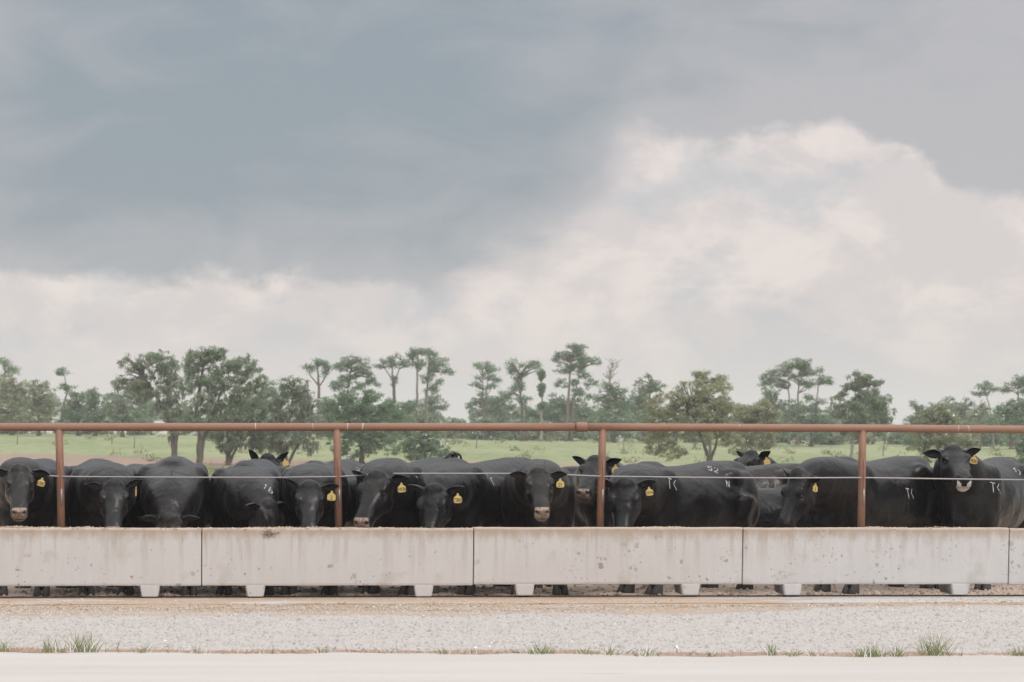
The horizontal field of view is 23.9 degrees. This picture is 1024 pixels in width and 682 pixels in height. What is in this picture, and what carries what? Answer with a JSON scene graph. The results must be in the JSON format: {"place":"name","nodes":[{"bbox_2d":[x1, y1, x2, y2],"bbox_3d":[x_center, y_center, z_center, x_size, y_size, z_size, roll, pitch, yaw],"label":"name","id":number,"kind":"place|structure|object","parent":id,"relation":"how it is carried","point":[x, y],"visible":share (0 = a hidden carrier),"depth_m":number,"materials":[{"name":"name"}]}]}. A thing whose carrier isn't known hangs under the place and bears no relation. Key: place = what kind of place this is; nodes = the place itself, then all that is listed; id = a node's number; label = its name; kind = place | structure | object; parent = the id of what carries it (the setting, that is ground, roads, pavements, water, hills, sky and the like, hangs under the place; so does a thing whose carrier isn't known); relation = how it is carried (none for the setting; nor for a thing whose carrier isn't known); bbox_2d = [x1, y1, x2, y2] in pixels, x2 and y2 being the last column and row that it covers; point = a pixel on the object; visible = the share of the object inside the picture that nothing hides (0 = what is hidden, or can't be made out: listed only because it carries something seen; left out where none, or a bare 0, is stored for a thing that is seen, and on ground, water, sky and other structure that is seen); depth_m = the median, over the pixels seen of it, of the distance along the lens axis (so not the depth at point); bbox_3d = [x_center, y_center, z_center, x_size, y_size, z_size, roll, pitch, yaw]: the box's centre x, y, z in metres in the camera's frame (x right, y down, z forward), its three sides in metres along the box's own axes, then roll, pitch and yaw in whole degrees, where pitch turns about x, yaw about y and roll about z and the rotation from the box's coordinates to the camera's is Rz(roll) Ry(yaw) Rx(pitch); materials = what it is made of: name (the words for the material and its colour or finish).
{"place":"outdoors","nodes":[
{"label":"outdoors","id":0,"kind":"place"},
{"bbox_2d":[0,602,1023,656],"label":"gravel verge","id":1,"kind":"structure","parent":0,"point":[685,651],"depth_m":18.38,"materials":[{"name":"grey gravel"}]},
{"bbox_2d":[54,630,113,652],"bbox_3d":[-2.915,2.047,16.629,0.455,0.184,0.216,0,-2,14],"label":"grass tuft","id":2,"kind":"object","parent":1,"relation":"on","point":[75,646],"visible":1,"depth_m":16.62,"materials":[{"name":"green plant"}]},
{"bbox_2d":[0,596,1023,618],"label":"spilt feed","id":3,"kind":"object","parent":1,"relation":"on","point":[438,609],"visible":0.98,"depth_m":20.86},
{"bbox_2d":[2,641,1023,656],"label":"dry litter","id":4,"kind":"object","parent":1,"relation":"on","point":[397,651],"visible":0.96,"depth_m":16.58,"materials":[{"name":"brown plant"}]},
{"bbox_2d":[522,639,555,654],"bbox_3d":[0.188,2.101,16.637,0.266,0.099,0.154,1,-2,-21],"label":"grass tuft","id":5,"kind":"object","parent":1,"relation":"on","point":[539,651],"visible":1,"depth_m":16.61,"materials":[{"name":"green plant"}]},
{"bbox_2d":[846,642,892,656],"bbox_3d":[2.454,2.096,16.505,0.372,0.114,0.157,1,-2,-20],"label":"grass tuft","id":6,"kind":"object","parent":1,"relation":"on","point":[871,653],"visible":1,"depth_m":16.48,"materials":[{"name":"green plant"}]},
{"bbox_2d":[902,625,963,655],"bbox_3d":[2.872,2.054,16.597,0.504,0.209,0.215,0,-2,-4],"label":"grass tuft","id":7,"kind":"object","parent":1,"relation":"on","point":[938,651],"visible":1,"depth_m":16.57,"materials":[{"name":"green plant"}]},
{"bbox_2d":[0,652,1023,681],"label":"road","id":8,"kind":"structure","parent":0,"point":[211,667],"depth_m":15.59,"materials":[{"name":"beige concrete"}]},
{"bbox_2d":[0,432,1023,596],"bbox_3d":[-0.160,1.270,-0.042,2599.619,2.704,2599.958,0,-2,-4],"label":"ground","id":9,"kind":"structure","parent":0,"point":[78,450],"depth_m":207.83,"materials":[{"name":"green plant"}]},
{"bbox_2d":[0,356,21,397],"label":"pine tree","id":10,"kind":"object","parent":9,"relation":"on","point":[11,368],"visible":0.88,"depth_m":293.66,"materials":[{"name":"green plant"}]},
{"bbox_2d":[0,373,31,434],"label":"broadleaf tree","id":11,"kind":"object","parent":9,"relation":"on","point":[10,388],"visible":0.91,"depth_m":278.48,"materials":[{"name":"green plant"}]},
{"bbox_2d":[8,379,59,435],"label":"broadleaf tree","id":12,"kind":"object","parent":9,"relation":"on","point":[37,390],"visible":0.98,"depth_m":276.28,"materials":[{"name":"green plant"}]},
{"bbox_2d":[0,457,71,595],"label":"bull","id":13,"kind":"object","parent":9,"relation":"on","point":[28,492],"visible":0.52,"depth_m":22.29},
{"bbox_2d":[54,366,72,422],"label":"pine tree","id":14,"kind":"object","parent":9,"relation":"on","point":[65,387],"visible":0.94,"depth_m":282.97,"materials":[{"name":"green plant"}]},
{"bbox_2d":[51,385,99,435],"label":"broadleaf tree","id":15,"kind":"object","parent":9,"relation":"on","point":[72,408],"visible":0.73,"depth_m":278.83,"materials":[{"name":"green plant"}]},
{"bbox_2d":[77,386,114,435],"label":"broadleaf tree","id":16,"kind":"object","parent":9,"relation":"on","point":[97,416],"visible":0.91,"depth_m":275.49,"materials":[{"name":"green plant"}]},
{"bbox_2d":[65,458,141,595],"bbox_3d":[-3.896,1.766,23.043,0.786,1.271,2.674,1,-2,-13],"label":"bull","id":17,"kind":"object","parent":9,"relation":"on","point":[102,502],"visible":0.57,"depth_m":22.42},
{"bbox_2d":[100,398,158,436],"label":"broadleaf tree","id":18,"kind":"object","parent":9,"relation":"on","point":[127,407],"visible":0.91,"depth_m":274.01,"materials":[{"name":"green plant"}]},
{"bbox_2d":[114,381,154,422],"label":"tree","id":19,"kind":"object","parent":9,"relation":"on","point":[127,395],"visible":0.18,"depth_m":314.24,"materials":[{"name":"green plant"}]},
{"bbox_2d":[126,416,154,435],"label":"undergrowth bush","id":20,"kind":"object","parent":9,"relation":"on","point":[135,433],"visible":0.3,"depth_m":302.47,"materials":[{"name":"green plant"}]},
{"bbox_2d":[110,349,186,455],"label":"oak tree","id":21,"kind":"object","parent":9,"relation":"on","point":[142,387],"visible":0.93,"depth_m":179.72,"materials":[{"name":"green plant"}]},
{"bbox_2d":[135,456,209,595],"bbox_3d":[-3.250,1.760,23.166,0.813,1.297,2.491,0,-2,-6],"label":"bull","id":22,"kind":"object","parent":9,"relation":"on","point":[171,502],"visible":0.43,"depth_m":22.48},
{"bbox_2d":[176,345,269,463],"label":"oak tree","id":23,"kind":"object","parent":9,"relation":"on","point":[234,404],"visible":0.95,"depth_m":162.50,"materials":[{"name":"green plant"}]},
{"bbox_2d":[206,398,271,464],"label":"oak tree","id":24,"kind":"object","parent":9,"relation":"on","point":[233,439],"visible":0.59,"depth_m":170.37,"materials":[{"name":"green plant"}]},
{"bbox_2d":[208,459,286,594],"bbox_3d":[-2.508,1.777,23.200,0.816,1.271,2.474,0,-2,-3],"label":"bull","id":25,"kind":"object","parent":9,"relation":"on","point":[243,502],"visible":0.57,"depth_m":22.48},
{"bbox_2d":[209,449,288,527],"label":"bull","id":26,"kind":"object","parent":9,"relation":"on","point":[277,460],"visible":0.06,"depth_m":25.18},
{"bbox_2d":[247,379,283,436],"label":"tree","id":27,"kind":"object","parent":9,"relation":"on","point":[267,397],"visible":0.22,"depth_m":309.88,"materials":[{"name":"green plant"}]},
{"bbox_2d":[262,375,326,466],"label":"oak tree","id":28,"kind":"object","parent":9,"relation":"on","point":[279,442],"visible":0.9,"depth_m":168.93,"materials":[{"name":"green plant"}]},
{"bbox_2d":[299,357,332,437],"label":"pine tree","id":29,"kind":"object","parent":9,"relation":"on","point":[319,362],"visible":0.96,"depth_m":290.84,"materials":[{"name":"green plant"}]},
{"bbox_2d":[280,459,362,594],"bbox_3d":[-1.825,1.779,23.199,0.859,1.271,2.595,0,-2,12],"label":"bull","id":30,"kind":"object","parent":9,"relation":"on","point":[309,502],"visible":0.6,"depth_m":22.59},
{"bbox_2d":[328,353,381,437],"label":"pine tree","id":31,"kind":"object","parent":9,"relation":"on","point":[360,369],"visible":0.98,"depth_m":294.25,"materials":[{"name":"green plant"}]},
{"bbox_2d":[315,385,407,463],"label":"broadleaf tree","id":32,"kind":"object","parent":9,"relation":"on","point":[366,440],"visible":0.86,"depth_m":175.03,"materials":[{"name":"green plant"}]},
{"bbox_2d":[371,351,411,435],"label":"pine tree","id":33,"kind":"object","parent":9,"relation":"on","point":[391,360],"visible":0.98,"depth_m":289.64,"materials":[{"name":"green plant"}]},
{"bbox_2d":[380,398,420,439],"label":"broadleaf tree","id":34,"kind":"object","parent":9,"relation":"on","point":[411,404],"visible":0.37,"depth_m":285.21,"materials":[{"name":"green plant"}]},
{"bbox_2d":[352,451,461,594],"bbox_3d":[-1.062,1.740,23.204,0.893,1.356,2.768,-1,-2,19],"label":"bull","id":35,"kind":"object","parent":9,"relation":"on","point":[386,496],"visible":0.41,"depth_m":22.48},
{"bbox_2d":[405,346,432,436],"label":"pine tree","id":36,"kind":"object","parent":9,"relation":"on","point":[418,364],"visible":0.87,"depth_m":295.70,"materials":[{"name":"green plant"}]},
{"bbox_2d":[389,431,451,461],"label":"broadleaf tree","id":37,"kind":"object","parent":9,"relation":"on","point":[410,443],"visible":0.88,"depth_m":171.32,"materials":[{"name":"green plant"}]},
{"bbox_2d":[399,411,454,437],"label":"undergrowth bush","id":38,"kind":"object","parent":9,"relation":"on","point":[421,417],"visible":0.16,"depth_m":302.30,"materials":[{"name":"green plant"}]},
{"bbox_2d":[415,392,449,437],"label":"tree","id":39,"kind":"object","parent":9,"relation":"on","point":[431,409],"visible":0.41,"depth_m":326.96,"materials":[{"name":"green plant"}]},
{"bbox_2d":[418,349,456,439],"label":"pine tree","id":40,"kind":"object","parent":9,"relation":"on","point":[435,368],"visible":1,"depth_m":291.63,"materials":[{"name":"green plant"}]},
{"bbox_2d":[442,431,469,438],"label":"undergrowth bush","id":41,"kind":"object","parent":9,"relation":"on","point":[458,434],"visible":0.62,"depth_m":299.51,"materials":[{"name":"green plant"}]},
{"bbox_2d":[407,457,542,594],"bbox_3d":[-0.418,1.776,23.325,0.912,1.297,2.655,-1,-2,26],"label":"bull","id":42,"kind":"object","parent":9,"relation":"on","point":[457,500],"visible":0.52,"depth_m":22.88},
{"bbox_2d":[464,391,494,420],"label":"tree","id":43,"kind":"object","parent":9,"relation":"on","point":[474,402],"visible":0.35,"depth_m":348.47,"materials":[{"name":"green plant"}]},
{"bbox_2d":[469,361,502,416],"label":"pine tree","id":44,"kind":"object","parent":9,"relation":"on","point":[489,368],"visible":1,"depth_m":297.84,"materials":[{"name":"green plant"}]},
{"bbox_2d":[465,415,507,439],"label":"undergrowth bush","id":45,"kind":"object","parent":9,"relation":"on","point":[484,435],"visible":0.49,"depth_m":296.59,"materials":[{"name":"green plant"}]},
{"bbox_2d":[479,389,518,439],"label":"tree","id":46,"kind":"object","parent":9,"relation":"on","point":[493,413],"visible":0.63,"depth_m":326.77,"materials":[{"name":"green plant"}]},
{"bbox_2d":[0,422,1023,527],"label":"pipe fence","id":47,"kind":"object","parent":9,"relation":"on","point":[338,428],"visible":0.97,"depth_m":22.46,"materials":[{"name":"metal"}]},
{"bbox_2d":[1,584,1023,596],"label":"mud clods","id":48,"kind":"object","parent":9,"relation":"on","point":[448,591],"visible":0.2,"depth_m":23.34,"materials":[{"name":"brown soil"}]},
{"bbox_2d":[497,417,538,440],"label":"undergrowth bush","id":49,"kind":"object","parent":9,"relation":"on","point":[511,435],"visible":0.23,"depth_m":305.84,"materials":[{"name":"green plant"}]},
{"bbox_2d":[498,357,543,440],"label":"pine tree","id":50,"kind":"object","parent":9,"relation":"on","point":[512,370],"visible":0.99,"depth_m":293.80,"materials":[{"name":"green plant"}]},
{"bbox_2d":[34,431,1018,475],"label":"meadow weeds","id":51,"kind":"object","parent":9,"relation":"on","point":[210,467],"visible":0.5,"depth_m":221.14,"materials":[{"name":"green plant"}]},
{"bbox_2d":[515,407,543,439],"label":"tree","id":52,"kind":"object","parent":9,"relation":"on","point":[531,415],"visible":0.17,"depth_m":324.80,"materials":[{"name":"green plant"}]},
{"bbox_2d":[500,459,575,594],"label":"bull","id":53,"kind":"object","parent":9,"relation":"on","point":[538,492],"visible":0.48,"depth_m":22.76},
{"bbox_2d":[535,368,546,440],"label":"tree","id":54,"kind":"object","parent":9,"relation":"on","point":[541,386],"visible":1,"depth_m":289.73,"materials":[{"name":"green plant"}]},
{"bbox_2d":[527,420,564,440],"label":"undergrowth bush","id":55,"kind":"object","parent":9,"relation":"on","point":[533,435],"visible":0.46,"depth_m":298.40,"materials":[{"name":"green plant"}]},
{"bbox_2d":[542,392,566,422],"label":"tree","id":56,"kind":"object","parent":9,"relation":"on","point":[556,403],"visible":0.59,"depth_m":321.99,"materials":[{"name":"green plant"}]},
{"bbox_2d":[550,393,592,434],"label":"tree","id":57,"kind":"object","parent":9,"relation":"on","point":[561,409],"visible":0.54,"depth_m":320.96,"materials":[{"name":"green plant"}]},
{"bbox_2d":[549,342,601,440],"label":"pine tree","id":58,"kind":"object","parent":9,"relation":"on","point":[571,357],"visible":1,"depth_m":287.67,"materials":[{"name":"green plant"}]},
{"bbox_2d":[558,422,592,440],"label":"undergrowth bush","id":59,"kind":"object","parent":9,"relation":"on","point":[578,435],"visible":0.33,"depth_m":303.87,"materials":[{"name":"green plant"}]},
{"bbox_2d":[574,402,595,439],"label":"tree","id":60,"kind":"object","parent":9,"relation":"on","point":[586,415],"visible":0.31,"depth_m":323.81,"materials":[{"name":"green plant"}]},
{"bbox_2d":[572,455,623,526],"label":"bull","id":61,"kind":"object","parent":9,"relation":"on","point":[586,502],"visible":0.35,"depth_m":24.55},
{"bbox_2d":[582,419,631,441],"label":"undergrowth bush","id":62,"kind":"object","parent":9,"relation":"on","point":[594,434],"visible":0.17,"depth_m":297.58,"materials":[{"name":"green plant"}]},
{"bbox_2d":[602,357,621,441],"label":"tree","id":63,"kind":"object","parent":9,"relation":"on","point":[610,376],"visible":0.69,"depth_m":289.75,"materials":[{"name":"plant"}]},
{"bbox_2d":[589,379,638,442],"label":"broadleaf tree","id":64,"kind":"object","parent":9,"relation":"on","point":[607,400],"visible":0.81,"depth_m":283.29,"materials":[{"name":"green plant"}]},
{"bbox_2d":[628,372,667,441],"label":"pine tree","id":65,"kind":"object","parent":9,"relation":"on","point":[651,386],"visible":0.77,"depth_m":285.18,"materials":[{"name":"green plant"}]},
{"bbox_2d":[627,422,673,441],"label":"undergrowth bush","id":66,"kind":"object","parent":9,"relation":"on","point":[639,436],"visible":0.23,"depth_m":296.15,"materials":[{"name":"green plant"}]},
{"bbox_2d":[596,461,760,594],"bbox_3d":[1.518,1.799,23.422,0.903,1.271,2.482,-2,-3,39],"label":"bull","id":67,"kind":"object","parent":9,"relation":"on","point":[686,502],"visible":0.66,"depth_m":23.23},
{"bbox_2d":[637,376,747,461],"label":"broadleaf tree","id":68,"kind":"object","parent":9,"relation":"on","point":[700,398],"visible":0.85,"depth_m":167.07,"materials":[{"name":"green plant"}]},
{"bbox_2d":[690,369,733,454],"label":"broadleaf tree","id":69,"kind":"object","parent":9,"relation":"on","point":[703,375],"visible":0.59,"depth_m":199.06,"materials":[{"name":"green plant"}]},
{"bbox_2d":[723,398,783,456],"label":"broadleaf tree","id":70,"kind":"object","parent":9,"relation":"on","point":[751,415],"visible":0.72,"depth_m":178.67,"materials":[{"name":"green plant"}]},
{"bbox_2d":[734,450,776,466],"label":"bull","id":71,"kind":"object","parent":9,"relation":"on","point":[750,458],"visible":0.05,"depth_m":27.33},
{"bbox_2d":[746,463,799,487],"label":"bull","id":72,"kind":"object","parent":9,"relation":"on","point":[772,470],"visible":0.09,"depth_m":26.01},
{"bbox_2d":[757,362,794,443],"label":"pine tree","id":73,"kind":"object","parent":9,"relation":"on","point":[783,372],"visible":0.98,"depth_m":291.98,"materials":[{"name":"green plant"}]},
{"bbox_2d":[756,385,795,445],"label":"broadleaf tree","id":74,"kind":"object","parent":9,"relation":"on","point":[770,397],"visible":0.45,"depth_m":281.98,"materials":[{"name":"green plant"}]},
{"bbox_2d":[754,485,809,527],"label":"bull","id":75,"kind":"object","parent":9,"relation":"on","point":[772,499],"visible":0.05,"depth_m":24.85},
{"bbox_2d":[782,398,811,423],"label":"tree","id":76,"kind":"object","parent":9,"relation":"on","point":[792,411],"visible":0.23,"depth_m":312.96,"materials":[{"name":"green plant"}]},
{"bbox_2d":[775,421,820,443],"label":"undergrowth bush","id":77,"kind":"object","parent":9,"relation":"on","point":[786,437],"visible":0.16,"depth_m":301.85,"materials":[{"name":"green plant"}]},
{"bbox_2d":[782,356,818,444],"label":"pine tree","id":78,"kind":"object","parent":9,"relation":"on","point":[803,367],"visible":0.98,"depth_m":289.72,"materials":[{"name":"green plant"}]},
{"bbox_2d":[792,403,835,446],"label":"broadleaf tree","id":79,"kind":"object","parent":9,"relation":"on","point":[810,416],"visible":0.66,"depth_m":281.34,"materials":[{"name":"green plant"}]},
{"bbox_2d":[802,366,836,445],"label":"pine tree","id":80,"kind":"object","parent":9,"relation":"on","point":[822,381],"visible":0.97,"depth_m":285.65,"materials":[{"name":"green plant"}]},
{"bbox_2d":[801,419,849,444],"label":"undergrowth bush","id":81,"kind":"object","parent":9,"relation":"on","point":[834,438],"visible":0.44,"depth_m":293.33,"materials":[{"name":"green plant"}]},
{"bbox_2d":[777,456,937,593],"bbox_3d":[3.375,1.792,23.727,2.501,1.322,0.796,2,-3,-44],"label":"bull","id":82,"kind":"object","parent":9,"relation":"on","point":[899,503],"visible":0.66,"depth_m":23.33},
{"bbox_2d":[825,369,896,457],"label":"oak tree","id":83,"kind":"object","parent":9,"relation":"on","point":[858,384],"visible":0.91,"depth_m":173.90,"materials":[{"name":"green plant"}]},
{"bbox_2d":[860,387,893,443],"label":"tree","id":84,"kind":"object","parent":9,"relation":"on","point":[879,434],"visible":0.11,"depth_m":308.15,"materials":[{"name":"green plant"}]},
{"bbox_2d":[885,432,907,444],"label":"undergrowth bush","id":85,"kind":"object","parent":9,"relation":"on","point":[895,438],"visible":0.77,"depth_m":302.43,"materials":[{"name":"green plant"}]},
{"bbox_2d":[900,399,926,445],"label":"broadleaf tree","id":86,"kind":"object","parent":9,"relation":"on","point":[905,440],"visible":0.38,"depth_m":285.65,"materials":[{"name":"green plant"}]},
{"bbox_2d":[904,401,982,462],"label":"broadleaf tree","id":87,"kind":"object","parent":9,"relation":"on","point":[923,441],"visible":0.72,"depth_m":174.83,"materials":[{"name":"green plant"}]},
{"bbox_2d":[950,396,979,444],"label":"tree","id":88,"kind":"object","parent":9,"relation":"on","point":[963,407],"visible":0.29,"depth_m":332.82,"materials":[{"name":"green plant"}]},
{"bbox_2d":[923,444,1023,589],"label":"bull","id":89,"kind":"object","parent":9,"relation":"on","point":[981,503],"visible":0.69,"depth_m":23.88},
{"bbox_2d":[965,399,994,448],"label":"tree","id":90,"kind":"object","parent":9,"relation":"on","point":[973,413],"visible":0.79,"depth_m":272.56,"materials":[{"name":"green plant"}]},
{"bbox_2d":[971,379,1001,448],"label":"pine tree","id":91,"kind":"object","parent":9,"relation":"on","point":[983,387],"visible":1,"depth_m":274.54,"materials":[{"name":"green plant"}]},
{"bbox_2d":[973,433,1009,446],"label":"undergrowth bush","id":92,"kind":"object","parent":9,"relation":"on","point":[986,439],"visible":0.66,"depth_m":293.45,"materials":[{"name":"green plant"}]},
{"bbox_2d":[981,398,1023,448],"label":"broadleaf tree","id":93,"kind":"object","parent":9,"relation":"on","point":[1010,412],"visible":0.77,"depth_m":269.76,"materials":[{"name":"green plant"}]},
{"bbox_2d":[996,374,1023,442],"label":"pine tree","id":94,"kind":"object","parent":9,"relation":"on","point":[1019,383],"visible":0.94,"depth_m":283.68,"materials":[{"name":"green plant"}]},
{"bbox_2d":[1013,418,1023,463],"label":"oak tree","id":95,"kind":"object","parent":9,"relation":"on","point":[1019,447],"visible":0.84,"depth_m":165.93,"materials":[{"name":"green plant"}]},
{"bbox_2d":[0,595,1023,605],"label":"apron pavement","id":96,"kind":"structure","parent":0,"point":[659,599],"depth_m":21.51,"materials":[{"name":"concrete"}]},
{"bbox_2d":[0,528,201,596],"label":"feed trough","id":97,"kind":"object","parent":96,"relation":"on","point":[151,562],"visible":0.98,"depth_m":21.50,"materials":[{"name":"concrete"}]},
{"bbox_2d":[202,528,472,596],"bbox_3d":[-1.580,1.993,21.932,2.422,0.617,0.601,0,-2,-4],"label":"feed trough","id":98,"kind":"object","parent":96,"relation":"on","point":[255,562],"visible":1,"depth_m":21.66,"materials":[{"name":"concrete"}]},
{"bbox_2d":[473,527,742,594],"bbox_3d":[0.852,2.001,22.123,2.440,0.617,0.600,0,-2,-4],"label":"feed trough","id":99,"kind":"object","parent":96,"relation":"on","point":[683,561],"visible":0.99,"depth_m":21.85,"materials":[{"name":"concrete"}]},
{"bbox_2d":[741,527,1008,594],"bbox_3d":[3.301,2.019,22.316,2.457,0.617,0.600,0,-2,-4],"label":"feed trough","id":100,"kind":"object","parent":96,"relation":"on","point":[951,561],"visible":0.98,"depth_m":22.05,"materials":[{"name":"concrete"}]},
{"bbox_2d":[1007,528,1023,584],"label":"feed trough","id":101,"kind":"object","parent":96,"relation":"on","point":[1016,559],"visible":0.66,"depth_m":22.15,"materials":[{"name":"concrete"}]},
{"bbox_2d":[0,0,1023,435],"label":"sky","id":102,"kind":"structure","parent":0,"point":[671,190],"materials":[{"name":"grey"}]},
{"bbox_3d":[0.098,1.750,22.076,12.840,0.105,0.454,0,-2,-4],"label":"feed","id":103,"kind":"object","parent":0,"visible":0},
{"bbox_2d":[0,525,988,529],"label":"feed crumbs","id":104,"kind":"object","parent":103,"relation":"on","point":[20,526],"visible":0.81,"depth_m":21.74,"materials":[{"name":"brown food"}]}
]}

